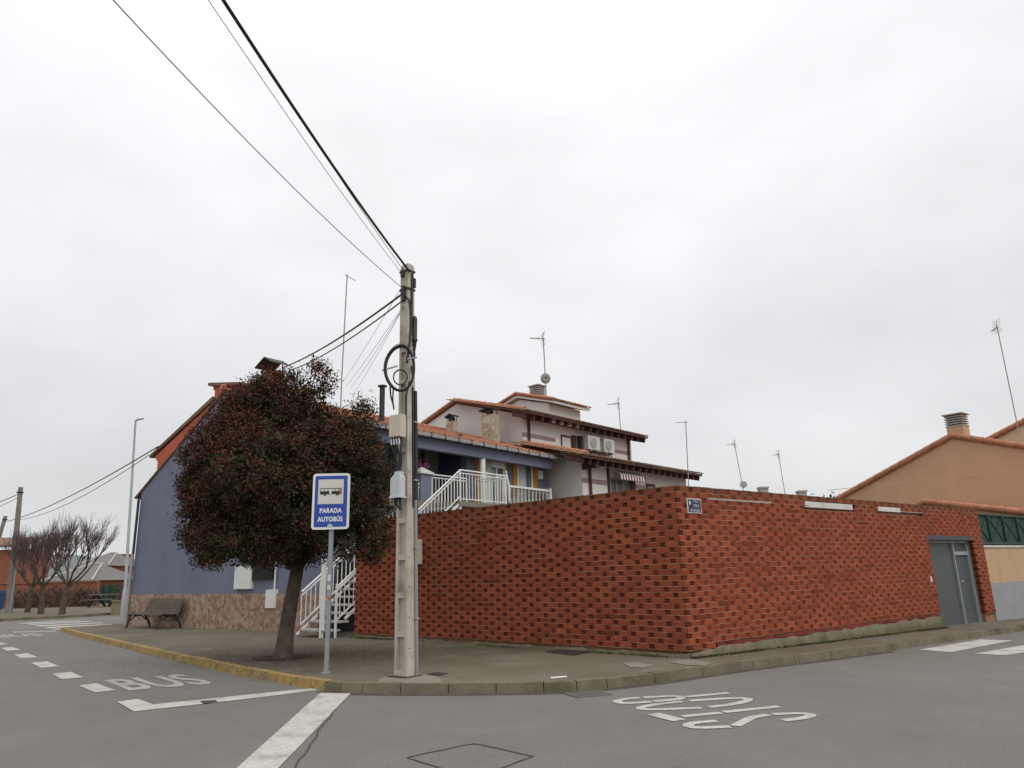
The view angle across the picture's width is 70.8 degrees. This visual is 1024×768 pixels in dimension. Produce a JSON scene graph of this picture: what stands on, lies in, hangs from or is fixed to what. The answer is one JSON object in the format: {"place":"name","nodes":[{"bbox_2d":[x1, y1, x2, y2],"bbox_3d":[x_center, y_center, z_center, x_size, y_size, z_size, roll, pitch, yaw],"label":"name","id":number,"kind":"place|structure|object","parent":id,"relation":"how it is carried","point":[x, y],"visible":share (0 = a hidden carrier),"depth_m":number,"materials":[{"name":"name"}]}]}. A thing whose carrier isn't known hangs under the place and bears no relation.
{"place":"outdoors","nodes":[
{"label":"outdoors","id":0,"kind":"place"},
{"bbox_2d":[0,603,111,618],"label":"pavement","id":1,"kind":"structure","parent":0,"point":[48,611],"depth_m":39.39,"materials":[{"name":"concrete"}]},
{"bbox_2d":[0,590,6,609],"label":"waste container","id":2,"kind":"object","parent":1,"relation":"on","point":[3,593],"visible":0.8,"depth_m":41.76,"materials":[{"name":"blue plastic"}]},
{"bbox_2d":[0,516,7,537],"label":"utility pole","id":3,"kind":"object","parent":1,"relation":"on","point":[4,519],"visible":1,"depth_m":62.19,"materials":[{"name":"concrete"}]},
{"bbox_2d":[5,487,23,612],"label":"utility pole","id":4,"kind":"object","parent":1,"relation":"on","point":[10,590],"visible":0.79,"depth_m":40.26,"materials":[{"name":"concrete"}]},
{"bbox_2d":[3,587,34,608],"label":"dry shrub","id":5,"kind":"object","parent":1,"relation":"on","point":[17,602],"visible":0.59,"depth_m":47.88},
{"bbox_2d":[0,537,49,582],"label":"orange house","id":6,"kind":"structure","parent":1,"relation":"on","point":[4,565],"depth_m":58.51,"materials":[{"name":"brown brick"}]},
{"bbox_2d":[0,525,65,612],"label":"bare tree","id":7,"kind":"object","parent":1,"relation":"on","point":[22,573],"visible":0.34,"depth_m":39.76,"materials":[{"name":"brown plant"}]},
{"bbox_2d":[17,589,51,607],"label":"dry shrub","id":8,"kind":"object","parent":1,"relation":"on","point":[35,594],"visible":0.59,"depth_m":47.79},
{"bbox_2d":[5,518,92,613],"bbox_3d":[-24.183,9.367,37.292,3.593,5.089,3.517,-11,-18,33],"label":"bare tree","id":9,"kind":"object","parent":1,"relation":"on","point":[34,547],"visible":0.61,"depth_m":37.08,"materials":[{"name":"brown plant"}]},
{"bbox_2d":[0,580,99,607],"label":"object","id":10,"kind":"structure","parent":1,"relation":"on","point":[86,584],"depth_m":49.31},
{"bbox_2d":[36,582,69,607],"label":"dry shrub","id":11,"kind":"object","parent":1,"relation":"on","point":[53,589],"visible":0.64,"depth_m":47.89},
{"bbox_2d":[54,582,92,606],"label":"dry shrub","id":12,"kind":"object","parent":1,"relation":"on","point":[72,599],"visible":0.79,"depth_m":47.88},
{"bbox_2d":[40,508,119,614],"bbox_3d":[-21.961,8.933,36.379,3.514,5.347,3.774,-2,-15,0],"label":"bare tree","id":13,"kind":"object","parent":1,"relation":"on","point":[90,546],"visible":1,"depth_m":36.08,"materials":[{"name":"brown plant"}]},
{"bbox_2d":[71,585,101,606],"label":"dry shrub","id":14,"kind":"object","parent":1,"relation":"on","point":[87,598],"visible":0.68,"depth_m":47.83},
{"bbox_2d":[41,563,135,594],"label":"hipped house","id":15,"kind":"structure","parent":1,"relation":"on","point":[102,573],"depth_m":62.66,"materials":[{"name":"grey tile"}]},
{"bbox_2d":[81,594,121,606],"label":"picnic table","id":16,"kind":"object","parent":1,"relation":"on","point":[98,599],"visible":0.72,"depth_m":45.65,"materials":[{"name":"wood"}]},
{"bbox_2d":[73,552,133,574],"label":"hipped house","id":17,"kind":"structure","parent":1,"relation":"on","point":[115,560],"depth_m":82.29,"materials":[{"name":"grey tile"}]},
{"bbox_2d":[98,583,127,603],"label":"green hoarding","id":18,"kind":"object","parent":1,"relation":"on","point":[108,589],"visible":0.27,"depth_m":55.00,"materials":[{"name":"metal"}]},
{"bbox_2d":[48,554,93,576],"bbox_3d":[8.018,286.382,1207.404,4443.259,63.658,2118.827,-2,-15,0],"label":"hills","id":19,"kind":"structure","parent":0,"point":[74,560],"depth_m":1028.83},
{"bbox_2d":[0,615,1023,767],"bbox_3d":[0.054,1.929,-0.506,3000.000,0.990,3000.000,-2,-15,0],"label":"road","id":20,"kind":"structure","parent":0,"point":[916,707],"depth_m":7.62,"materials":[{"name":"asphalt"}]},
{"bbox_2d":[0,633,40,637],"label":"bus lettering","id":21,"kind":"object","parent":20,"relation":"on","point":[33,634],"visible":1,"depth_m":22.68,"materials":[{"name":"paint"}]},
{"bbox_2d":[15,653,35,657],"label":"road marking","id":22,"kind":"object","parent":20,"relation":"on","point":[26,655],"visible":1,"depth_m":16.08,"materials":[{"name":"paint"}]},
{"bbox_2d":[33,661,56,667],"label":"road marking","id":23,"kind":"object","parent":20,"relation":"on","point":[45,664],"visible":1,"depth_m":14.17,"materials":[{"name":"paint"}]},
{"bbox_2d":[21,620,78,623],"bbox_3d":[-19.771,10.181,30.810,2.265,0.001,0.828,9,-18,-35],"label":"road marking","id":24,"kind":"object","parent":20,"relation":"on","point":[46,622],"visible":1,"depth_m":30.71,"materials":[{"name":"paint"}]},
{"bbox_2d":[0,612,110,621],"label":"kerb","id":25,"kind":"structure","parent":20,"relation":"on","point":[49,617],"depth_m":33.68,"materials":[{"name":"concrete"}]},
{"bbox_2d":[30,621,91,624],"bbox_3d":[-18.724,9.893,29.823,2.305,0.001,0.807,8,-18,-33],"label":"road marking","id":26,"kind":"object","parent":20,"relation":"on","point":[60,622],"visible":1,"depth_m":29.82,"materials":[{"name":"paint"}]},
{"bbox_2d":[54,672,81,678],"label":"road marking","id":27,"kind":"object","parent":20,"relation":"on","point":[65,675],"visible":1,"depth_m":12.34,"materials":[{"name":"paint"}]},
{"bbox_2d":[37,622,100,625],"bbox_3d":[-17.529,9.512,28.500,2.341,0.001,0.911,8,-18,-33],"label":"road marking","id":28,"kind":"object","parent":20,"relation":"on","point":[66,624],"visible":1,"depth_m":28.41,"materials":[{"name":"paint"}]},
{"bbox_2d":[45,624,108,627],"bbox_3d":[-16.338,9.129,27.168,2.370,0.001,1.038,7,-17,-29],"label":"road marking","id":29,"kind":"object","parent":20,"relation":"on","point":[73,626],"visible":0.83,"depth_m":27.09,"materials":[{"name":"paint"}]},
{"bbox_2d":[79,683,113,691],"bbox_3d":[-6.239,4.551,10.793,0.263,0.001,1.097,11,-20,-41],"label":"road marking","id":30,"kind":"object","parent":20,"relation":"on","point":[95,687],"visible":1,"depth_m":10.78,"materials":[{"name":"paint"}]},
{"bbox_2d":[110,585,127,615],"bbox_3d":[-19.608,10.813,36.048,0.580,1.439,0.700,-2,-15,0],"label":"stone planter","id":31,"kind":"object","parent":20,"relation":"on","point":[115,607],"visible":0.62,"depth_m":35.70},
{"bbox_2d":[118,699,150,710],"bbox_3d":[-4.766,4.081,9.169,0.302,0.001,1.012,10,-19,-37],"label":"road marking","id":32,"kind":"object","parent":20,"relation":"on","point":[129,704],"visible":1,"depth_m":9.26,"materials":[{"name":"paint"}]},
{"bbox_2d":[104,674,210,690],"bbox_3d":[-5.535,4.654,11.259,1.133,0.001,1.937,11,-19,-39],"label":"bus lettering","id":33,"kind":"object","parent":20,"relation":"on","point":[145,686],"visible":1,"depth_m":11.12,"materials":[{"name":"paint"}]},
{"bbox_2d":[60,624,332,690],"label":"painted kerb","id":34,"kind":"structure","parent":20,"relation":"on","point":[294,680],"depth_m":12.70,"materials":[{"name":"yellow paint"}]},
{"bbox_2d":[132,688,317,710],"bbox_3d":[-3.678,4.124,9.437,2.309,0.001,0.422,7,-17,-29],"label":"road marking","id":35,"kind":"object","parent":20,"relation":"on","point":[171,704],"visible":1,"depth_m":9.37,"materials":[{"name":"paint"}]},
{"bbox_2d":[237,693,349,767],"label":"road marking","id":36,"kind":"object","parent":20,"relation":"on","point":[278,748],"visible":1,"depth_m":7.21,"materials":[{"name":"paint"}]},
{"bbox_2d":[294,701,343,767],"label":"asphalt crack","id":37,"kind":"object","parent":20,"relation":"on","point":[298,760],"visible":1,"depth_m":6.91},
{"bbox_2d":[406,757,440,767],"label":"asphalt crack","id":38,"kind":"object","parent":20,"relation":"on","point":[422,762],"visible":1,"depth_m":5.95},
{"bbox_2d":[409,743,472,756],"bbox_3d":[-0.622,3.233,6.363,0.701,0.001,0.047,10,-19,-38],"label":"asphalt crack","id":39,"kind":"object","parent":20,"relation":"on","point":[439,750],"visible":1,"depth_m":6.34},
{"bbox_2d":[473,743,532,755],"bbox_3d":[-0.080,3.206,6.318,0.758,0.001,0.041,-16,-20,43],"label":"asphalt crack","id":40,"kind":"object","parent":20,"relation":"on","point":[504,749],"visible":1,"depth_m":6.31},
{"bbox_2d":[318,651,890,694],"bbox_3d":[2.398,4.302,10.619,10.127,0.069,1.912,3,-16,-19],"label":"gutter stain","id":41,"kind":"object","parent":20,"relation":"on","point":[685,679],"visible":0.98,"depth_m":9.70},
{"bbox_2d":[613,697,652,703],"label":"stop lettering","id":42,"kind":"object","parent":20,"relation":"on","point":[619,701],"visible":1,"depth_m":8.41,"materials":[{"name":"paint"}]},
{"bbox_2d":[643,695,685,701],"bbox_3d":[1.843,3.750,8.603,0.478,0.001,0.410,2,-15,-15],"label":"stop lettering","id":43,"kind":"object","parent":20,"relation":"on","point":[679,697],"visible":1,"depth_m":8.65,"materials":[{"name":"paint"}]},
{"bbox_2d":[647,713,683,720],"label":"stop lettering","id":44,"kind":"object","parent":20,"relation":"on","point":[666,716],"visible":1,"depth_m":7.51,"materials":[{"name":"paint"}]},
{"bbox_2d":[636,701,702,709],"bbox_3d":[1.736,3.629,8.131,0.723,0.001,0.554,-2,-15,0],"label":"stop lettering","id":45,"kind":"object","parent":20,"relation":"on","point":[642,707],"visible":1,"depth_m":7.98,"materials":[{"name":"paint"}]},
{"bbox_2d":[325,624,1023,693],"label":"kerb","id":46,"kind":"structure","parent":20,"relation":"on","point":[523,686],"depth_m":9.79,"materials":[{"name":"concrete"}]},
{"bbox_2d":[680,712,723,716],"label":"stop lettering","id":47,"kind":"object","parent":20,"relation":"on","point":[700,714],"visible":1,"depth_m":7.57,"materials":[{"name":"paint"}]},
{"bbox_2d":[682,720,731,728],"bbox_3d":[1.895,3.354,7.096,0.447,0.001,0.408,-2,-15,0],"label":"stop lettering","id":48,"kind":"object","parent":20,"relation":"on","point":[690,724],"visible":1,"depth_m":7.02,"materials":[{"name":"paint"}]},
{"bbox_2d":[685,692,730,696],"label":"stop lettering","id":49,"kind":"object","parent":20,"relation":"on","point":[708,694],"visible":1,"depth_m":8.74,"materials":[{"name":"paint"}]},
{"bbox_2d":[689,697,752,707],"bbox_3d":[2.467,3.644,8.264,0.721,0.001,0.555,2,-15,-14],"label":"stop lettering","id":50,"kind":"object","parent":20,"relation":"on","point":[745,700],"visible":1,"depth_m":8.35,"materials":[{"name":"paint"}]},
{"bbox_2d":[731,714,771,725],"bbox_3d":[2.395,3.383,7.260,0.728,0.001,0.176,13,-20,-44],"label":"stop lettering","id":51,"kind":"object","parent":20,"relation":"on","point":[743,721],"visible":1,"depth_m":7.26,"materials":[{"name":"paint"}]},
{"bbox_2d":[723,706,779,712],"bbox_3d":[2.595,3.515,7.786,0.706,0.001,0.112,3,-15,-18],"label":"stop lettering","id":52,"kind":"object","parent":20,"relation":"on","point":[746,709],"visible":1,"depth_m":7.78,"materials":[{"name":"paint"}]},
{"bbox_2d":[771,712,815,720],"bbox_3d":[2.912,3.391,7.347,0.445,0.001,0.444,-2,-15,0],"label":"stop lettering","id":53,"kind":"object","parent":20,"relation":"on","point":[808,715],"visible":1,"depth_m":7.37,"materials":[{"name":"paint"}]},
{"bbox_2d":[920,639,1012,651],"bbox_3d":[8.882,5.088,14.036,3.262,0.054,0.587,11,-19,-39],"label":"road marking","id":54,"kind":"object","parent":20,"relation":"on","point":[963,645],"visible":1,"depth_m":13.93,"materials":[{"name":"paint"}]},
{"bbox_2d":[977,645,1023,654],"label":"road marking","id":55,"kind":"object","parent":20,"relation":"on","point":[1012,650],"visible":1,"depth_m":12.77,"materials":[{"name":"paint"}]},
{"label":"drain pit","id":56,"kind":"structure","parent":20,"relation":"on","visible":0},
{"bbox_2d":[564,690,612,697],"bbox_3d":[0.952,3.876,8.999,0.525,0.018,0.345,3,-15,-15],"label":"drain grating","id":57,"kind":"object","parent":56,"relation":"on","point":[594,693],"visible":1,"depth_m":8.95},
{"bbox_2d":[0,0,1023,558],"label":"sky","id":58,"kind":"structure","parent":0,"point":[795,228],"materials":[{"name":"white"}]},
{"bbox_2d":[65,618,1023,681],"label":"pavement","id":59,"kind":"structure","parent":0,"point":[501,664],"depth_m":12.71,"materials":[{"name":"concrete"}]},
{"bbox_2d":[120,418,143,616],"bbox_3d":[-18.677,6.413,35.214,0.511,9.674,0.285,-2,-15,0],"label":"street lamp","id":60,"kind":"object","parent":59,"relation":"on","point":[123,602],"visible":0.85,"depth_m":34.88,"materials":[{"name":"metal"}]},
{"bbox_2d":[125,598,184,629],"bbox_3d":[-11.381,7.308,22.919,2.231,0.895,0.835,-13,-18,37],"label":"park bench","id":61,"kind":"object","parent":59,"relation":"on","point":[167,612],"visible":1,"depth_m":22.99,"materials":[{"name":"wood"}]},
{"bbox_2d":[254,654,306,660],"bbox_3d":[-4.214,4.985,13.130,0.944,0.001,0.989,-2,-15,0],"label":"tree pit","id":62,"kind":"object","parent":59,"relation":"on","point":[268,658],"visible":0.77,"depth_m":12.98,"materials":[{"name":"soil"}]},
{"bbox_2d":[167,354,396,658],"bbox_3d":[-4.265,2.300,13.758,3.935,5.997,3.945,-16,-20,43],"label":"photinia tree","id":63,"kind":"object","parent":62,"relation":"on","point":[251,485],"visible":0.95,"depth_m":13.15,"materials":[{"name":"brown plant"}]},
{"bbox_2d":[43,640,574,680],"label":"fallen leaves","id":64,"kind":"object","parent":59,"relation":"on","point":[304,656],"visible":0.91,"depth_m":12.94,"materials":[{"name":"brown plant"}]},
{"bbox_2d":[311,473,349,673],"bbox_3d":[-2.847,2.957,11.204,0.585,3.120,0.138,-2,-15,0],"label":"bus stop sign","id":65,"kind":"object","parent":59,"relation":"on","point":[330,501],"visible":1,"depth_m":11.39,"materials":[{"name":"metal"}]},
{"bbox_2d":[124,357,563,633],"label":"blue house","id":66,"kind":"structure","parent":59,"relation":"on","point":[228,597],"depth_m":24.13,"materials":[{"name":"blue painted render"},{"name":"clay tile"},{"name":"stone"}]},
{"bbox_2d":[6,446,158,521],"bbox_3d":[-25.771,6.544,40.539,0.044,0.469,40.488,11,-19,-39],"label":"overhead cable","id":67,"kind":"object","parent":66,"relation":"attached to","point":[95,482],"visible":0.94,"depth_m":32.25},
{"bbox_2d":[21,455,148,519],"bbox_3d":[-24.300,6.359,38.719,0.028,0.593,34.544,11,-19,-39],"label":"overhead cable","id":68,"kind":"object","parent":66,"relation":"attached to","point":[96,488],"visible":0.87,"depth_m":31.83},
{"bbox_2d":[340,274,355,409],"bbox_3d":[-5.609,-1.352,24.637,0.445,5.234,0.063,-6,-15,17],"label":"tv aerial","id":69,"kind":"object","parent":66,"relation":"attached to","point":[347,276],"visible":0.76,"depth_m":24.73,"materials":[{"name":"metal"}]},
{"bbox_2d":[421,450,439,501],"bbox_3d":[-2.719,3.214,24.815,0.095,2.200,1.040,-13,-18,37],"label":"front door","id":70,"kind":"structure","parent":66,"relation":"in","point":[432,456],"depth_m":24.86,"materials":[{"name":"grey paint"}]},
{"bbox_2d":[485,460,504,503],"bbox_3d":[-0.655,3.430,25.187,0.100,1.860,1.270,-13,-18,37],"label":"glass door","id":71,"kind":"structure","parent":66,"relation":"in","point":[493,467],"depth_m":25.28,"materials":[{"name":"white glass"}]},
{"bbox_2d":[505,470,509,501],"bbox_3d":[-0.146,3.514,24.819,0.097,1.076,0.229,-10,-17,30],"label":"folded parasol","id":72,"kind":"object","parent":66,"relation":"on","point":[508,484],"visible":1,"depth_m":24.83,"materials":[{"name":"fabric"}]},
{"bbox_2d":[517,465,532,500],"bbox_3d":[0.482,3.771,26.609,0.069,1.860,0.926,-13,-18,37],"label":"window","id":73,"kind":"structure","parent":66,"relation":"in","point":[524,473],"depth_m":26.63,"materials":[{"name":"grey glass"}]},
{"bbox_2d":[296,469,506,637],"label":"exterior staircase","id":74,"kind":"structure","parent":59,"relation":"on","point":[344,605],"depth_m":19.19,"materials":[{"name":"metal"}]},
{"bbox_2d":[386,263,421,678],"bbox_3d":[-1.612,1.248,10.990,0.380,6.650,0.340,-13,-18,37],"label":"utility pole","id":75,"kind":"object","parent":59,"relation":"on","point":[406,661],"visible":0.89,"depth_m":10.75,"materials":[{"name":"concrete"}]},
{"bbox_2d":[113,0,400,286],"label":"overhead cable","id":76,"kind":"object","parent":75,"relation":"attached to","point":[236,129],"visible":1,"depth_m":7.17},
{"bbox_2d":[208,0,403,275],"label":"overhead cable","id":77,"kind":"object","parent":75,"relation":"attached to","point":[294,125],"visible":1,"depth_m":7.81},
{"bbox_2d":[221,0,409,271],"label":"overhead cable","id":78,"kind":"object","parent":75,"relation":"attached to","point":[241,28],"visible":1,"depth_m":7.73,"materials":[{"name":"rubber"}]},
{"bbox_2d":[285,293,401,366],"bbox_3d":[-4.246,-0.993,16.518,0.036,1.721,10.827,6,-16,-26],"label":"overhead cable","id":79,"kind":"object","parent":75,"relation":"attached to","point":[382,308],"visible":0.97,"depth_m":14.38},
{"bbox_2d":[290,300,402,370],"bbox_3d":[-4.099,-0.871,16.226,0.026,1.559,10.251,6,-16,-26],"label":"overhead cable","id":80,"kind":"object","parent":75,"relation":"attached to","point":[357,333],"visible":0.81,"depth_m":13.85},
{"bbox_2d":[341,180,405,273],"bbox_3d":[-2.452,-3.370,6.738,0.010,0.563,10.540,-3,-15,7],"label":"overhead cable","id":81,"kind":"object","parent":75,"relation":"attached to","point":[373,227],"visible":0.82,"depth_m":10.09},
{"bbox_2d":[389,414,405,470],"bbox_3d":[-1.738,0.892,10.887,0.218,0.852,0.142,-10,-17,29],"label":"junction box","id":82,"kind":"object","parent":75,"relation":"attached to","point":[397,426],"visible":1,"depth_m":10.87,"materials":[{"name":"beige plastic"}]},
{"bbox_2d":[389,471,405,509],"bbox_3d":[-1.702,1.597,10.728,0.195,0.574,0.160,-10,-17,29],"label":"junction box","id":83,"kind":"object","parent":75,"relation":"attached to","point":[397,485],"visible":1,"depth_m":10.69,"materials":[{"name":"grey plastic"}]},
{"bbox_2d":[382,344,416,418],"bbox_3d":[-1.742,-0.051,11.134,0.548,1.191,0.120,-2,-15,0],"label":"cable coil","id":84,"kind":"object","parent":75,"relation":"attached to","point":[393,349],"visible":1,"depth_m":11.13,"materials":[{"name":"metal"}]},
{"bbox_2d":[411,316,417,373],"bbox_3d":[-1.560,-0.618,11.408,0.104,1.036,0.258,-2,-15,0],"label":"splice closure","id":85,"kind":"object","parent":75,"relation":"attached to","point":[414,332],"visible":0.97,"depth_m":11.51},
{"bbox_2d":[377,673,441,682],"bbox_3d":[-1.380,4.093,10.025,0.935,0.001,1.123,-2,-15,0],"label":"cement patch","id":86,"kind":"object","parent":59,"relation":"on","point":[423,678],"visible":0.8,"depth_m":9.86,"materials":[{"name":"concrete"}]},
{"bbox_2d":[428,672,447,674],"bbox_3d":[-1.061,4.174,10.377,0.304,0.007,0.204,-15,-20,41],"label":"manhole cover","id":87,"kind":"object","parent":59,"relation":"on","point":[437,673],"visible":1,"depth_m":10.37,"materials":[{"name":"metal"}]},
{"bbox_2d":[420,384,702,498],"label":"white house","id":88,"kind":"structure","parent":59,"relation":"on","point":[535,417],"depth_m":30.43,"materials":[{"name":"paint"}]},
{"bbox_2d":[529,331,550,395],"bbox_3d":[1.243,-0.613,31.668,0.884,3.499,0.524,-2,-15,0],"label":"tv aerial","id":89,"kind":"object","parent":88,"relation":"attached to","point":[545,378],"visible":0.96,"depth_m":31.58,"materials":[{"name":"metal"}]},
{"bbox_2d":[561,435,572,447],"bbox_3d":[2.390,2.627,31.617,0.060,0.730,0.775,-14,-19,40],"label":"window","id":90,"kind":"structure","parent":88,"relation":"in","point":[561,435],"depth_m":31.65,"materials":[{"name":"brown glass"}]},
{"bbox_2d":[577,435,600,452],"bbox_3d":[3.477,2.716,32.450,0.500,0.700,1.141,-14,-19,40],"label":"air conditioner","id":91,"kind":"object","parent":88,"relation":"attached to","point":[589,443],"visible":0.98,"depth_m":32.21,"materials":[{"name":"metal"}]},
{"bbox_2d":[595,438,614,455],"bbox_3d":[4.268,2.917,33.298,0.500,0.700,1.037,-14,-19,40],"label":"air conditioner","id":92,"kind":"object","parent":88,"relation":"attached to","point":[607,447],"visible":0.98,"depth_m":33.13,"materials":[{"name":"metal"}]},
{"bbox_2d":[608,398,620,428],"bbox_3d":[5.379,1.865,37.721,0.710,2.336,0.505,-2,-15,0],"label":"tv aerial","id":93,"kind":"object","parent":88,"relation":"attached to","point":[618,403],"visible":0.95,"depth_m":37.83,"materials":[{"name":"metal"}]},
{"bbox_2d":[610,477,629,491],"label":"window","id":94,"kind":"structure","parent":88,"relation":"in","point":[616,484],"depth_m":28.87,"materials":[{"name":"metal"}]},
{"bbox_2d":[676,421,688,485],"bbox_3d":[7.480,3.305,31.105,0.561,3.502,0.063,1,-15,-10],"label":"tv aerial","id":95,"kind":"object","parent":88,"relation":"attached to","point":[686,449],"visible":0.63,"depth_m":31.26,"materials":[{"name":"metal"}]},
{"bbox_2d":[546,649,590,654],"bbox_3d":[0.996,4.742,12.761,0.613,0.008,1.054,8,-17,-32],"label":"manhole cover","id":96,"kind":"object","parent":59,"relation":"on","point":[568,652],"visible":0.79,"depth_m":12.64,"materials":[{"name":"metal"}]},
{"bbox_2d":[623,662,653,667],"bbox_3d":[1.859,4.185,10.724,0.383,0.001,0.676,4,-16,-20],"label":"cement patch","id":97,"kind":"object","parent":59,"relation":"on","point":[636,664],"visible":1,"depth_m":10.75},
{"bbox_2d":[350,627,949,658],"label":"moss tufts","id":98,"kind":"object","parent":59,"relation":"on","point":[747,651],"visible":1,"depth_m":13.39,"materials":[{"name":"plant"}]},
{"bbox_2d":[353,485,995,657],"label":"brick wall","id":99,"kind":"structure","parent":59,"relation":"on","point":[658,571],"depth_m":13.93,"materials":[{"name":"brick"}]},
{"bbox_2d":[418,539,421,563],"bbox_3d":[-2.191,3.770,16.169,0.340,0.539,0.166,-14,-19,40],"label":"meter box","id":100,"kind":"object","parent":99,"relation":"attached to","point":[420,551],"visible":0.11,"depth_m":16.07,"materials":[{"name":"beige plastic"}]},
{"bbox_2d":[686,498,701,513],"bbox_3d":[3.112,2.083,12.297,0.367,0.245,0.028,10,-19,-37],"label":"street nameplate","id":101,"kind":"object","parent":99,"relation":"attached to","point":[693,505],"visible":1,"depth_m":12.27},
{"bbox_2d":[672,660,711,664],"bbox_3d":[2.693,4.193,10.844,0.464,0.001,0.784,4,-16,-21],"label":"cement patch","id":102,"kind":"object","parent":59,"relation":"on","point":[691,662],"visible":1,"depth_m":10.83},
{"bbox_2d":[756,486,807,495],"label":"row house","id":103,"kind":"structure","parent":59,"relation":"on","point":[765,489],"depth_m":50.13,"materials":[{"name":"white tile"}]},
{"bbox_2d":[727,439,746,487],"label":"tv aerial","id":104,"kind":"object","parent":103,"relation":"attached to","point":[743,484],"visible":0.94,"depth_m":53.79,"materials":[{"name":"metal"}]},
{"bbox_2d":[827,412,1023,508],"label":"beige house","id":105,"kind":"structure","parent":59,"relation":"on","point":[958,462],"depth_m":28.82,"materials":[{"name":"paint"}]},
{"bbox_2d":[991,319,1019,432],"bbox_3d":[23.995,-0.413,35.080,0.447,5.666,0.503,-2,-15,0],"label":"tv aerial","id":106,"kind":"object","parent":105,"relation":"on","point":[996,326],"visible":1,"depth_m":35.22,"materials":[{"name":"metal"}]},
{"bbox_2d":[913,499,1023,545],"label":"garden building","id":107,"kind":"structure","parent":59,"relation":"on","point":[991,509],"depth_m":24.33,"materials":[{"name":"ceramic"}]},
{"bbox_2d":[983,545,1023,620],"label":"yard wall","id":108,"kind":"structure","parent":59,"relation":"on","point":[1005,564],"depth_m":20.36,"materials":[{"name":"white paint"}]},
{"bbox_2d":[977,513,1023,544],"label":"lattice fence","id":109,"kind":"object","parent":108,"relation":"on","point":[996,529],"visible":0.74,"depth_m":21.24,"materials":[{"name":"metal"}]},
{"bbox_2d":[986,418,1023,442],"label":"cream house","id":110,"kind":"structure","parent":59,"relation":"on","point":[1009,433],"depth_m":36.80,"materials":[{"name":"paint"}]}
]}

